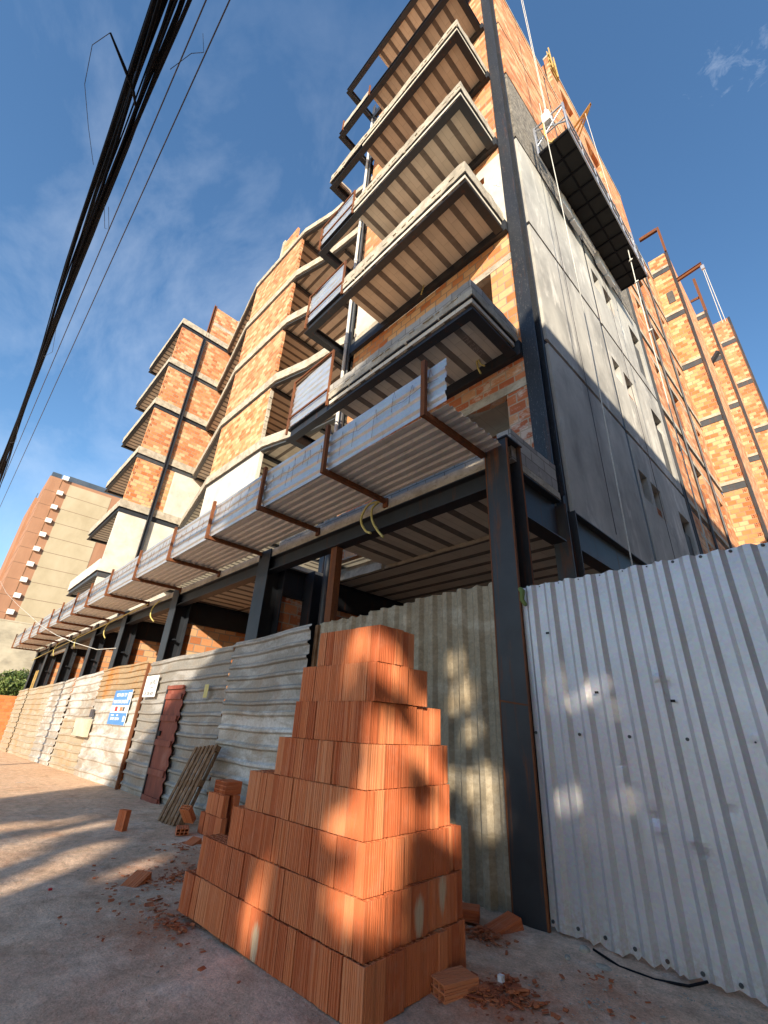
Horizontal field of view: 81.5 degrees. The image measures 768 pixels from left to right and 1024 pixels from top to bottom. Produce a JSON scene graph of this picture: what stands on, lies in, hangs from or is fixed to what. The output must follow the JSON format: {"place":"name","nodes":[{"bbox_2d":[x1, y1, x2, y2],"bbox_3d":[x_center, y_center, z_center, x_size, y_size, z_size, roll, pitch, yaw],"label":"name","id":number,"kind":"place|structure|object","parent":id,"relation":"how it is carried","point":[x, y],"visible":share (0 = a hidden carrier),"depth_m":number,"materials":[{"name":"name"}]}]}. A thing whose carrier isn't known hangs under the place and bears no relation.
{"place":"outdoors","nodes":[
{"label":"outdoors","id":0,"kind":"place"},
{"bbox_2d":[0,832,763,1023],"bbox_3d":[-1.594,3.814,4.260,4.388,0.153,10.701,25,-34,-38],"label":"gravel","id":1,"kind":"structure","parent":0,"point":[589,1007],"depth_m":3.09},
{"bbox_2d":[0,750,767,1023],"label":"ground","id":2,"kind":"structure","parent":0,"point":[46,812],"depth_m":3.40,"materials":[{"name":"grey concrete"}]},
{"bbox_2d":[0,688,28,751],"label":"corrugated fence","id":3,"kind":"object","parent":2,"relation":"on","point":[13,719],"visible":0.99,"depth_m":27.34,"materials":[{"name":"beige metal"}]},
{"bbox_2d":[0,668,29,695],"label":"bushy tree","id":4,"kind":"object","parent":2,"relation":"on","point":[12,683],"visible":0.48,"depth_m":39.49,"materials":[{"name":"green plant"}]},
{"bbox_2d":[0,619,57,678],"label":"old wall","id":5,"kind":"structure","parent":2,"relation":"on","point":[15,659],"depth_m":56.65,"materials":[{"name":"beige paint"}]},
{"bbox_2d":[7,684,53,758],"bbox_3d":[-19.039,11.172,23.892,0.110,3.510,7.089,25,-34,-38],"label":"corrugated fence","id":6,"kind":"object","parent":2,"relation":"on","point":[21,743],"visible":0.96,"depth_m":23.62,"materials":[{"name":"beige metal"}]},
{"bbox_2d":[28,678,75,765],"bbox_3d":[-15.077,9.437,20.179,0.117,3.490,4.289,25,-34,-38],"label":"corrugated fence","id":7,"kind":"object","parent":2,"relation":"on","point":[47,733],"visible":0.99,"depth_m":20.07,"materials":[{"name":"metal"}]},
{"bbox_2d":[0,472,122,623],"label":"residential tower","id":8,"kind":"structure","parent":2,"relation":"on","point":[52,553],"depth_m":86.46,"materials":[{"name":"brown paint"}]},
{"bbox_2d":[48,670,103,773],"bbox_3d":[-12.077,8.132,17.424,0.103,3.535,4.240,26,-34,-38],"label":"corrugated fence","id":9,"kind":"object","parent":2,"relation":"on","point":[67,747],"visible":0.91,"depth_m":17.42,"materials":[{"name":"metal"}]},
{"bbox_2d":[73,660,150,787],"bbox_3d":[-8.898,6.761,14.415,0.094,3.483,4.906,25,-34,-38],"label":"corrugated fence","id":10,"kind":"object","parent":2,"relation":"on","point":[101,754],"visible":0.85,"depth_m":14.24,"materials":[{"name":"metal"}]},
{"bbox_2d":[107,689,133,725],"bbox_3d":[-8.292,6.124,13.982,0.020,1.000,1.750,25,-34,-38],"label":"blue sign","id":11,"kind":"object","parent":10,"relation":"attached to","point":[120,707],"visible":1,"depth_m":13.91,"materials":[{"name":"white paint"}]},
{"bbox_2d":[120,645,233,815],"bbox_3d":[-5.282,5.261,11.064,0.127,3.377,5.278,25,-34,-38],"label":"corrugated fence","id":12,"kind":"object","parent":2,"relation":"on","point":[199,721],"visible":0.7,"depth_m":10.66,"materials":[{"name":"metal"}]},
{"bbox_2d":[140,685,185,804],"bbox_3d":[-5.358,5.594,10.839,0.069,2.600,1.160,25,-34,-38],"label":"sheet door","id":13,"kind":"structure","parent":12,"relation":"attached to","point":[158,765],"depth_m":10.82,"materials":[{"name":"red paint"}]},
{"bbox_2d":[144,685,185,804],"bbox_3d":[-5.333,5.594,10.836,0.024,2.560,1.121,25,-34,-38],"label":"door leaf","id":14,"kind":"structure","parent":13,"relation":"in","point":[161,754],"depth_m":10.77,"materials":[{"name":"red paint"}]},
{"bbox_2d":[157,744,220,825],"bbox_3d":[-3.652,5.123,8.386,0.675,1.377,1.050,25,-34,-38],"label":"wooden pallet","id":15,"kind":"object","parent":2,"relation":"on","point":[167,818],"visible":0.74,"depth_m":8.33,"materials":[{"name":"brown wood"}]},
{"bbox_2d":[209,887,228,938],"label":"hollow brick","id":16,"kind":"object","parent":2,"relation":"on","point":[217,913],"visible":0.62,"depth_m":3.68,"materials":[{"name":"brick"}]},
{"bbox_2d":[220,893,240,946],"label":"hollow brick","id":17,"kind":"object","parent":2,"relation":"on","point":[229,921],"visible":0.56,"depth_m":3.56,"materials":[{"name":"brick"}]},
{"bbox_2d":[226,848,246,896],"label":"hollow brick","id":18,"kind":"object","parent":17,"relation":"on","point":[236,873],"visible":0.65,"depth_m":3.71,"materials":[{"name":"brick"}]},
{"bbox_2d":[238,903,253,955],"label":"hollow brick","id":19,"kind":"object","parent":2,"relation":"on","point":[245,929],"visible":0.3,"depth_m":3.41,"materials":[{"name":"brick"}]},
{"bbox_2d":[245,856,266,907],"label":"hollow brick","id":20,"kind":"object","parent":19,"relation":"on","point":[254,883],"visible":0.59,"depth_m":3.53,"materials":[{"name":"brick"}]},
{"bbox_2d":[245,906,267,965],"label":"hollow brick","id":21,"kind":"object","parent":2,"relation":"on","point":[254,942],"visible":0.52,"depth_m":3.32,"materials":[{"name":"brick"}]},
{"bbox_2d":[259,861,279,914],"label":"hollow brick","id":22,"kind":"object","parent":21,"relation":"on","point":[268,888],"visible":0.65,"depth_m":3.42,"materials":[{"name":"brick"}]},
{"bbox_2d":[203,624,311,810],"bbox_3d":[-2.424,3.982,8.382,0.114,3.391,2.958,25,-34,-38],"label":"corrugated fence","id":23,"kind":"object","parent":2,"relation":"on","point":[263,689],"visible":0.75,"depth_m":8.49,"materials":[{"name":"metal"}]},
{"bbox_2d":[266,918,282,976],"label":"hollow brick","id":24,"kind":"object","parent":2,"relation":"on","point":[272,948],"visible":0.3,"depth_m":3.16,"materials":[{"name":"brick"}]},
{"bbox_2d":[272,866,287,919],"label":"hollow brick","id":25,"kind":"object","parent":24,"relation":"on","point":[278,895],"visible":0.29,"depth_m":3.32,"materials":[{"name":"brick"}]},
{"bbox_2d":[278,820,292,866],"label":"hollow brick","id":26,"kind":"object","parent":25,"relation":"on","point":[283,843],"visible":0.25,"depth_m":3.49,"materials":[{"name":"brick"}]},
{"bbox_2d":[290,778,308,824],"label":"hollow brick","id":27,"kind":"object","parent":26,"relation":"on","point":[298,803],"visible":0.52,"depth_m":3.55,"materials":[{"name":"brick"}]},
{"bbox_2d":[300,739,318,780],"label":"hollow brick","id":28,"kind":"object","parent":27,"relation":"on","point":[309,761],"visible":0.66,"depth_m":3.63,"materials":[{"name":"brick"}]},
{"bbox_2d":[280,869,301,927],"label":"hollow brick","id":29,"kind":"object","parent":24,"relation":"on","point":[290,898],"visible":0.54,"depth_m":3.23,"materials":[{"name":"brick"}]},
{"bbox_2d":[285,822,305,873],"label":"hollow brick","id":30,"kind":"object","parent":29,"relation":"on","point":[294,848],"visible":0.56,"depth_m":3.39,"materials":[{"name":"brick"}]},
{"bbox_2d":[282,926,299,987],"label":"hollow brick","id":31,"kind":"object","parent":2,"relation":"on","point":[289,956],"visible":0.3,"depth_m":3.04,"materials":[{"name":"brick"}]},
{"bbox_2d":[291,931,316,1000],"bbox_3d":[-0.506,3.010,2.974,0.187,0.290,0.092,-20,-35,39],"label":"hollow brick","id":32,"kind":"object","parent":2,"relation":"on","point":[302,969],"visible":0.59,"depth_m":2.95,"materials":[{"name":"brick"}]},
{"bbox_2d":[304,879,318,936],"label":"hollow brick","id":33,"kind":"object","parent":32,"relation":"on","point":[311,907],"visible":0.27,"depth_m":3.08,"materials":[{"name":"brick"}]},
{"bbox_2d":[308,828,323,879],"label":"hollow brick","id":34,"kind":"object","parent":33,"relation":"on","point":[314,854],"visible":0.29,"depth_m":3.24,"materials":[{"name":"brick"}]},
{"bbox_2d":[304,781,327,828],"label":"hollow brick","id":35,"kind":"object","parent":34,"relation":"on","point":[313,810],"visible":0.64,"depth_m":3.42,"materials":[{"name":"brick"}]},
{"bbox_2d":[315,740,331,781],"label":"hollow brick","id":36,"kind":"object","parent":35,"relation":"on","point":[320,761],"visible":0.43,"depth_m":3.55,"materials":[{"name":"brick"}]},
{"bbox_2d":[314,701,331,739],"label":"hollow brick","id":37,"kind":"object","parent":36,"relation":"on","point":[322,722],"visible":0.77,"depth_m":3.72,"materials":[{"name":"brick"}]},
{"bbox_2d":[320,784,332,830],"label":"hollow brick","id":38,"kind":"object","parent":34,"relation":"on","point":[325,807],"visible":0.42,"depth_m":3.34,"materials":[{"name":"brick"}]},
{"bbox_2d":[322,741,342,783],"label":"hollow brick","id":39,"kind":"object","parent":38,"relation":"on","point":[328,762],"visible":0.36,"depth_m":3.48,"materials":[{"name":"brick"}]},
{"bbox_2d":[328,701,346,741],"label":"hollow brick","id":40,"kind":"object","parent":39,"relation":"on","point":[337,721],"visible":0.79,"depth_m":3.60,"materials":[{"name":"brick"}]},
{"bbox_2d":[326,664,344,700],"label":"hollow brick","id":41,"kind":"object","parent":40,"relation":"on","point":[335,683],"visible":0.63,"depth_m":3.78,"materials":[{"name":"brick"}]},
{"bbox_2d":[309,940,324,1005],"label":"hollow brick","id":42,"kind":"object","parent":2,"relation":"on","point":[315,974],"visible":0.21,"depth_m":2.86,"materials":[{"name":"brick"}]},
{"bbox_2d":[313,882,327,941],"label":"hollow brick","id":43,"kind":"object","parent":42,"relation":"on","point":[319,912],"visible":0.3,"depth_m":3.02,"materials":[{"name":"brick"}]},
{"bbox_2d":[316,831,339,887],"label":"hollow brick","id":44,"kind":"object","parent":43,"relation":"on","point":[326,863],"visible":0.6,"depth_m":3.14,"materials":[{"name":"brick"}]},
{"bbox_2d":[327,785,348,836],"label":"hollow brick","id":45,"kind":"object","parent":44,"relation":"on","point":[337,811],"visible":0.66,"depth_m":3.24,"materials":[{"name":"brick"}]},
{"bbox_2d":[340,742,353,786],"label":"hollow brick","id":46,"kind":"object","parent":45,"relation":"on","point":[345,764],"visible":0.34,"depth_m":3.37,"materials":[{"name":"brick"}]},
{"bbox_2d":[344,701,354,741],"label":"hollow brick","id":47,"kind":"object","parent":46,"relation":"on","point":[349,721],"visible":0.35,"depth_m":3.51,"materials":[{"name":"brick"}]},
{"bbox_2d":[342,663,359,700],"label":"hollow brick","id":48,"kind":"object","parent":47,"relation":"on","point":[350,683],"visible":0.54,"depth_m":3.66,"materials":[{"name":"brick"}]},
{"bbox_2d":[317,945,333,1013],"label":"hollow brick","id":49,"kind":"object","parent":2,"relation":"on","point":[324,981],"visible":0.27,"depth_m":2.79,"materials":[{"name":"brick"}]},
{"bbox_2d":[322,886,347,952],"bbox_3d":[-0.302,2.679,2.948,0.188,0.290,0.092,-20,-34,39],"label":"hollow brick","id":50,"kind":"object","parent":49,"relation":"on","point":[333,919],"visible":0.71,"depth_m":2.92,"materials":[{"name":"brick"}]},
{"bbox_2d":[334,836,357,894],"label":"hollow brick","id":51,"kind":"object","parent":50,"relation":"on","point":[345,865],"visible":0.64,"depth_m":3.02,"materials":[{"name":"brick"}]},
{"bbox_2d":[345,788,374,841],"bbox_3d":[-0.169,2.130,3.146,0.187,0.290,0.092,-21,-35,40],"label":"hollow brick","id":52,"kind":"object","parent":51,"relation":"on","point":[360,816],"visible":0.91,"depth_m":3.11,"materials":[{"name":"brick"}]},
{"bbox_2d":[328,950,345,1020],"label":"hollow brick","id":53,"kind":"object","parent":2,"relation":"on","point":[335,986],"visible":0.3,"depth_m":2.73,"materials":[{"name":"brick"}]},
{"bbox_2d":[57,839,650,1023],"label":"clay chips","id":54,"kind":"object","parent":2,"relation":"on","point":[485,991],"visible":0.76,"depth_m":3.16,"materials":[{"name":"orange brick"}]},
{"bbox_2d":[339,956,374,1023],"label":"hollow brick","id":55,"kind":"object","parent":2,"relation":"on","point":[357,996],"visible":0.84,"depth_m":2.64,"materials":[{"name":"brick"}]},
{"bbox_2d":[371,957,385,1023],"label":"hollow brick","id":56,"kind":"object","parent":2,"relation":"on","point":[379,990],"visible":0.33,"depth_m":2.68,"materials":[{"name":"brick"}]},
{"bbox_2d":[341,894,357,957],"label":"hollow brick","id":57,"kind":"object","parent":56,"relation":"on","point":[348,927],"visible":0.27,"depth_m":2.83,"materials":[{"name":"brick"}]},
{"bbox_2d":[352,895,385,963],"bbox_3d":[-0.091,2.635,2.831,0.092,0.290,0.188,-21,-35,40],"label":"hollow brick","id":58,"kind":"object","parent":56,"relation":"on","point":[369,933],"visible":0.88,"depth_m":2.79,"materials":[{"name":"brick"}]},
{"bbox_2d":[353,839,384,898],"bbox_3d":[-0.096,2.385,2.992,0.092,0.290,0.187,-21,-35,40],"label":"hollow brick","id":59,"kind":"object","parent":58,"relation":"on","point":[369,871],"visible":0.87,"depth_m":2.95,"materials":[{"name":"brick"}]},
{"bbox_2d":[373,789,384,839],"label":"hollow brick","id":60,"kind":"object","parent":59,"relation":"on","point":[378,814],"visible":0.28,"depth_m":3.15,"materials":[{"name":"brick"}]},
{"bbox_2d":[348,743,365,788],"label":"hollow brick","id":61,"kind":"object","parent":60,"relation":"on","point":[353,766],"visible":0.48,"depth_m":3.30,"materials":[{"name":"brick"}]},
{"bbox_2d":[352,701,378,743],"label":"hollow brick","id":62,"kind":"object","parent":61,"relation":"on","point":[365,721],"visible":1,"depth_m":3.40,"materials":[{"name":"brick"}]},
{"bbox_2d":[366,661,391,702],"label":"hollow brick","id":63,"kind":"object","parent":62,"relation":"on","point":[379,681],"visible":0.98,"depth_m":3.53,"materials":[{"name":"brick"}]},
{"bbox_2d":[370,624,394,663],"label":"hollow brick","id":64,"kind":"object","parent":63,"relation":"on","point":[383,644],"visible":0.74,"depth_m":3.66,"materials":[{"name":"brick"}]},
{"bbox_2d":[377,702,386,743],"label":"hollow brick","id":65,"kind":"object","parent":61,"relation":"on","point":[382,723],"visible":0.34,"depth_m":3.45,"materials":[{"name":"brick"}]},
{"bbox_2d":[357,662,367,700],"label":"hollow brick","id":66,"kind":"object","parent":65,"relation":"on","point":[362,681],"visible":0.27,"depth_m":3.57,"materials":[{"name":"brick"}]},
{"bbox_2d":[354,626,371,662],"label":"hollow brick","id":67,"kind":"object","parent":66,"relation":"on","point":[363,641],"visible":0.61,"depth_m":3.73,"materials":[{"name":"brick"}]},
{"bbox_2d":[357,744,385,789],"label":"hollow brick","id":68,"kind":"object","parent":60,"relation":"on","point":[371,769],"visible":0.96,"depth_m":3.26,"materials":[{"name":"brick"}]},
{"bbox_2d":[6,0,767,932],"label":"apartment building","id":69,"kind":"structure","parent":2,"relation":"on","point":[344,320],"depth_m":13.02,"materials":[{"name":"concrete"}]},
{"bbox_2d":[11,358,500,652],"bbox_3d":[-11.407,3.703,18.084,1.495,1.000,36.340,25,-34,-38],"label":"protective awning","id":70,"kind":"object","parent":69,"relation":"attached to","point":[326,476],"visible":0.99,"depth_m":8.23,"materials":[{"name":"metal"}]},
{"bbox_2d":[521,0,544,107],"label":"rope","id":71,"kind":"object","parent":69,"relation":"hanging from","point":[533,56],"visible":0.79,"depth_m":15.62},
{"bbox_2d":[533,101,647,291],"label":"suspended platform","id":72,"kind":"structure","parent":71,"relation":"hanging from","point":[588,207],"depth_m":14.49,"materials":[{"name":"metal"}]},
{"bbox_2d":[539,103,632,564],"bbox_3d":[4.424,-5.823,10.474,0.044,15.200,0.101,25,-34,-38],"label":"rope","id":73,"kind":"object","parent":72,"relation":"hanging from","point":[593,359],"visible":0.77,"depth_m":8.99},
{"bbox_2d":[382,947,404,1021],"bbox_3d":[0.035,2.956,2.804,0.092,0.290,0.187,-20,-34,39],"label":"hollow brick","id":74,"kind":"object","parent":2,"relation":"on","point":[394,983],"visible":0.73,"depth_m":2.78,"materials":[{"name":"brick"}]},
{"bbox_2d":[389,890,401,948],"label":"hollow brick","id":75,"kind":"object","parent":74,"relation":"on","point":[397,922],"visible":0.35,"depth_m":2.97,"materials":[{"name":"brick"}]},
{"bbox_2d":[389,836,404,890],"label":"hollow brick","id":76,"kind":"object","parent":75,"relation":"on","point":[398,864],"visible":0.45,"depth_m":3.11,"materials":[{"name":"brick"}]},
{"bbox_2d":[381,788,400,837],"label":"hollow brick","id":77,"kind":"object","parent":76,"relation":"on","point":[391,822],"visible":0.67,"depth_m":3.25,"materials":[{"name":"brick"}]},
{"bbox_2d":[384,744,401,788],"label":"hollow brick","id":78,"kind":"object","parent":77,"relation":"on","point":[393,761],"visible":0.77,"depth_m":3.40,"materials":[{"name":"brick"}]},
{"bbox_2d":[399,939,420,1007],"bbox_3d":[0.146,3.024,2.932,0.092,0.290,0.188,-21,-35,40],"label":"hollow brick","id":79,"kind":"object","parent":2,"relation":"on","point":[412,948],"visible":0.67,"depth_m":2.92,"materials":[{"name":"brick"}]},
{"bbox_2d":[316,582,511,912],"bbox_3d":[0.049,2.986,6.251,0.069,3.444,3.823,25,-33,-37],"label":"corrugated fence","id":80,"kind":"object","parent":2,"relation":"on","point":[455,658],"visible":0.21,"depth_m":5.41,"materials":[{"name":"grey metal"}]},
{"bbox_2d":[417,931,437,998],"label":"hollow brick","id":81,"kind":"object","parent":2,"relation":"on","point":[429,954],"visible":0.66,"depth_m":3.04,"materials":[{"name":"brick"}]},
{"bbox_2d":[406,880,427,940],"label":"hollow brick","id":82,"kind":"object","parent":81,"relation":"on","point":[419,910],"visible":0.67,"depth_m":3.13,"materials":[{"name":"brick"}]},
{"bbox_2d":[407,833,416,883],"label":"hollow brick","id":83,"kind":"object","parent":82,"relation":"on","point":[412,856],"visible":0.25,"depth_m":3.27,"materials":[{"name":"brick"}]},
{"bbox_2d":[406,787,415,833],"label":"hollow brick","id":84,"kind":"object","parent":83,"relation":"on","point":[412,812],"visible":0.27,"depth_m":3.41,"materials":[{"name":"brick"}]},
{"bbox_2d":[409,745,424,786],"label":"hollow brick","id":85,"kind":"object","parent":84,"relation":"on","point":[416,765],"visible":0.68,"depth_m":3.58,"materials":[{"name":"brick"}]},
{"bbox_2d":[423,878,434,932],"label":"hollow brick","id":86,"kind":"object","parent":81,"relation":"on","point":[431,904],"visible":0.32,"depth_m":3.23,"materials":[{"name":"brick"}]},
{"bbox_2d":[413,830,432,881],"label":"hollow brick","id":87,"kind":"object","parent":86,"relation":"on","point":[424,870],"visible":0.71,"depth_m":3.35,"materials":[{"name":"brick"}]},
{"bbox_2d":[416,786,429,830],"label":"hollow brick","id":88,"kind":"object","parent":87,"relation":"on","point":[422,807],"visible":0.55,"depth_m":3.52,"materials":[{"name":"brick"}]},
{"bbox_2d":[433,928,447,971],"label":"hollow brick","id":89,"kind":"object","parent":2,"relation":"on","point":[442,949],"visible":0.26,"depth_m":3.14,"materials":[{"name":"brick"}]},
{"bbox_2d":[433,874,449,928],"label":"hollow brick","id":90,"kind":"object","parent":89,"relation":"on","point":[442,900],"visible":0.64,"depth_m":3.33,"materials":[{"name":"brick"}]},
{"bbox_2d":[427,827,448,876],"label":"hollow brick","id":91,"kind":"object","parent":90,"relation":"on","point":[440,851],"visible":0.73,"depth_m":3.47,"materials":[{"name":"brick"}]},
{"bbox_2d":[447,922,459,966],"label":"hollow brick","id":92,"kind":"object","parent":2,"relation":"on","point":[455,946],"visible":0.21,"depth_m":3.27,"materials":[{"name":"brick"}]},
{"bbox_2d":[449,871,456,923],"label":"hollow brick","id":93,"kind":"object","parent":92,"relation":"on","point":[453,896],"visible":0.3,"depth_m":3.41,"materials":[{"name":"brick"}]},
{"bbox_2d":[441,826,452,870],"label":"hollow brick","id":94,"kind":"object","parent":93,"relation":"on","point":[450,850],"visible":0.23,"depth_m":3.60,"materials":[{"name":"brick"}]},
{"bbox_2d":[436,785,443,826],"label":"hollow brick","id":95,"kind":"object","parent":94,"relation":"on","point":[441,815],"visible":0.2,"depth_m":3.68,"materials":[{"name":"brick"}]},
{"bbox_2d":[429,745,443,784],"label":"hollow brick","id":96,"kind":"object","parent":95,"relation":"on","point":[436,764],"visible":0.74,"depth_m":3.78,"materials":[{"name":"brick"}]},
{"bbox_2d":[431,965,478,1004],"bbox_3d":[0.470,3.195,3.016,0.290,0.092,0.188,17,-29,-26],"label":"hollow brick","id":97,"kind":"object","parent":2,"relation":"on","point":[452,984],"visible":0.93,"depth_m":2.97,"materials":[{"name":"brick"}]},
{"bbox_2d":[484,911,523,934],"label":"hollow brick","id":98,"kind":"object","parent":2,"relation":"on","point":[507,922],"visible":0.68,"depth_m":4.03,"materials":[{"name":"brick"}]},
{"bbox_2d":[522,542,767,1006],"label":"corrugated fence","id":99,"kind":"object","parent":2,"relation":"on","point":[649,689],"visible":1,"depth_m":3.87,"materials":[{"name":"grey metal"}]},
{"bbox_2d":[0,0,767,568],"label":"sky","id":100,"kind":"structure","parent":0,"point":[676,90],"materials":[{"name":"blue"}]},
{"bbox_3d":[16.166,-6.836,-1.202,31.150,15.920,12.200,25,-34,-38],"label":"neighbour block","id":101,"kind":"object","parent":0,"visible":0},
{"bbox_2d":[2,0,206,481],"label":"power wire","id":102,"kind":"object","parent":101,"relation":"attached to","point":[121,200],"visible":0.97,"depth_m":6.47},
{"bbox_2d":[0,0,229,505],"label":"power wire","id":103,"kind":"object","parent":101,"relation":"attached to","point":[135,208],"visible":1,"depth_m":6.55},
{"bbox_3d":[-15.381,2.869,15.285,1.270,11.100,0.340,25,-34,-38],"label":"utility pole","id":104,"kind":"object","parent":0,"visible":0},
{"bbox_2d":[0,0,203,486],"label":"cable bundle","id":105,"kind":"object","parent":104,"relation":"attached to","point":[158,55],"visible":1,"depth_m":5.11,"materials":[{"name":"black rubber"}]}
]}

